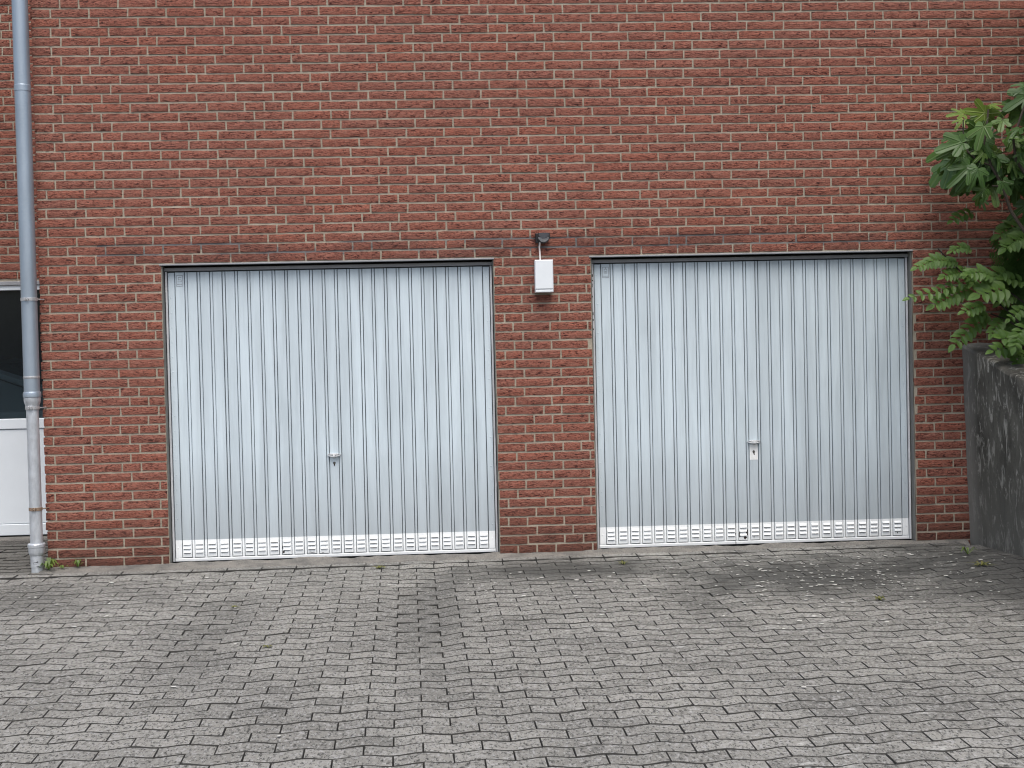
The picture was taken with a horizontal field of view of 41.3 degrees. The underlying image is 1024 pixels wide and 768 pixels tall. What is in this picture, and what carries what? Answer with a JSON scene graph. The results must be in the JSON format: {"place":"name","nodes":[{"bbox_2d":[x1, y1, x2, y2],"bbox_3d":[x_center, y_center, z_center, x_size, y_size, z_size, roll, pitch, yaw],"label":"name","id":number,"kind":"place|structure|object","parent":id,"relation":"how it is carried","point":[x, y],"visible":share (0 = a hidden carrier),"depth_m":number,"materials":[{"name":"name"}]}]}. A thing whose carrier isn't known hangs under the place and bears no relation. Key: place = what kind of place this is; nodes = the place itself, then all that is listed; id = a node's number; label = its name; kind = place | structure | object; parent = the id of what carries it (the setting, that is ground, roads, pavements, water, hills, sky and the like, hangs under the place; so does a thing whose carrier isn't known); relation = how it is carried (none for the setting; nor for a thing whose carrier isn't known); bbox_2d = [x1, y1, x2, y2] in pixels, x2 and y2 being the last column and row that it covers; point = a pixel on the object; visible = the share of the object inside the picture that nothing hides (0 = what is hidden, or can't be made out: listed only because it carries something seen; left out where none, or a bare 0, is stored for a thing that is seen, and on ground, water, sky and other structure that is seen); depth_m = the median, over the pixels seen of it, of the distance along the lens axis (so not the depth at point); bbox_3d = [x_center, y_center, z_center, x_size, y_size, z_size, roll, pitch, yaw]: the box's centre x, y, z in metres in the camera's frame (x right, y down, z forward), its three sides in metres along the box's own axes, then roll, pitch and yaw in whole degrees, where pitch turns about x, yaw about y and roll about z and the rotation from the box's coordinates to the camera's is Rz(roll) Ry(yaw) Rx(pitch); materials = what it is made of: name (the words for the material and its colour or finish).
{"place":"outdoors","nodes":[
{"label":"outdoors","id":0,"kind":"place"},
{"bbox_2d":[0,532,1023,767],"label":"pavement","id":1,"kind":"structure","parent":0,"point":[413,665],"depth_m":6.44,"materials":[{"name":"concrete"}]},
{"bbox_2d":[40,557,59,569],"bbox_3d":[-3.038,1.183,8.930,0.152,0.076,0.129,0,2,36],"label":"weed","id":2,"kind":"object","parent":1,"relation":"on","point":[48,563],"visible":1,"depth_m":8.92,"materials":[{"name":"green plant"}]},
{"bbox_2d":[28,551,1004,735],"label":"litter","id":3,"kind":"object","parent":1,"relation":"on","point":[727,593],"visible":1,"depth_m":8.05,"materials":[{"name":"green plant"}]},
{"bbox_2d":[959,546,978,553],"bbox_3d":[2.928,1.068,8.752,0.168,0.055,0.113,-2,1,-26],"label":"weed","id":4,"kind":"object","parent":1,"relation":"on","point":[967,548],"visible":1,"depth_m":8.75,"materials":[{"name":"green plant"}]},
{"bbox_2d":[966,561,995,565],"bbox_3d":[2.862,1.096,8.301,0.179,0.024,0.151,-1,1,-3],"label":"moss tuft","id":5,"kind":"object","parent":1,"relation":"on","point":[983,563],"visible":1,"depth_m":8.29,"materials":[{"name":"green plant"}]},
{"bbox_3d":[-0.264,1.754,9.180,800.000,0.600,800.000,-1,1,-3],"label":"ground","id":6,"kind":"structure","parent":0,"visible":0},
{"bbox_2d":[0,0,41,374],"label":"brick wing","id":7,"kind":"structure","parent":6,"relation":"on","point":[10,328],"depth_m":10.28,"materials":[{"name":"red brick"}]},
{"bbox_2d":[0,357,43,429],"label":"window","id":8,"kind":"structure","parent":7,"relation":"in","point":[12,404],"depth_m":11.27,"materials":[{"name":"glass"}]},
{"bbox_2d":[0,281,47,536],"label":"glazed door","id":9,"kind":"structure","parent":7,"relation":"attached to","point":[14,507],"depth_m":10.35,"materials":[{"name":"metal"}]},
{"bbox_2d":[30,0,1023,567],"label":"brick building","id":10,"kind":"structure","parent":6,"relation":"on","point":[266,132],"depth_m":9.12,"materials":[{"name":"brick"}]},
{"bbox_2d":[11,0,48,572],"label":"downpipe","id":11,"kind":"object","parent":10,"relation":"attached to","point":[29,299],"visible":0.98,"depth_m":8.86,"materials":[{"name":"metal"}]},
{"bbox_2d":[161,260,499,562],"bbox_3d":[-1.210,0.191,9.247,2.204,2.005,0.290,-1,1,-3],"label":"garage door","id":12,"kind":"structure","parent":10,"relation":"attached to","point":[319,410],"depth_m":9.16,"materials":[{"name":"metal"}]},
{"bbox_2d":[535,233,549,243],"bbox_3d":[0.206,-0.976,9.099,0.096,0.068,0.094,-1,1,-3],"label":"wall fitting","id":13,"kind":"object","parent":10,"relation":"attached to","point":[542,238],"depth_m":9.07,"materials":[{"name":"black plastic"}]},
{"bbox_2d":[534,260,553,292],"bbox_3d":[0.212,-0.720,9.103,0.122,0.217,0.098,-1,1,-3],"label":"switch box","id":14,"kind":"object","parent":10,"relation":"attached to","point":[543,276],"visible":1,"depth_m":9.05,"materials":[{"name":"white plastic"}]},
{"bbox_2d":[591,252,915,548],"bbox_3d":[1.646,0.121,9.407,2.204,2.005,0.290,-1,1,-3],"label":"garage door","id":15,"kind":"structure","parent":10,"relation":"attached to","point":[763,399],"depth_m":9.32,"materials":[{"name":"metal"}]},
{"bbox_2d":[962,343,1023,556],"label":"retaining wall","id":16,"kind":"structure","parent":6,"relation":"on","point":[994,400],"depth_m":8.88,"materials":[{"name":"concrete"}]},
{"bbox_2d":[902,208,1023,364],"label":"leafy shrub","id":17,"kind":"object","parent":16,"relation":"on","point":[990,284],"visible":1,"depth_m":8.94,"materials":[{"name":"green plant"}]},
{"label":"soil","id":18,"kind":"structure","parent":0,"visible":0},
{"bbox_2d":[925,82,1023,232],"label":"fig tree","id":19,"kind":"object","parent":18,"relation":"on","point":[974,158],"visible":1,"depth_m":8.76,"materials":[{"name":"green plant"}]},
{"bbox_2d":[989,227,1023,332],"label":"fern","id":20,"kind":"object","parent":18,"relation":"on","point":[1013,265],"visible":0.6,"depth_m":9.11,"materials":[{"name":"green plant"}]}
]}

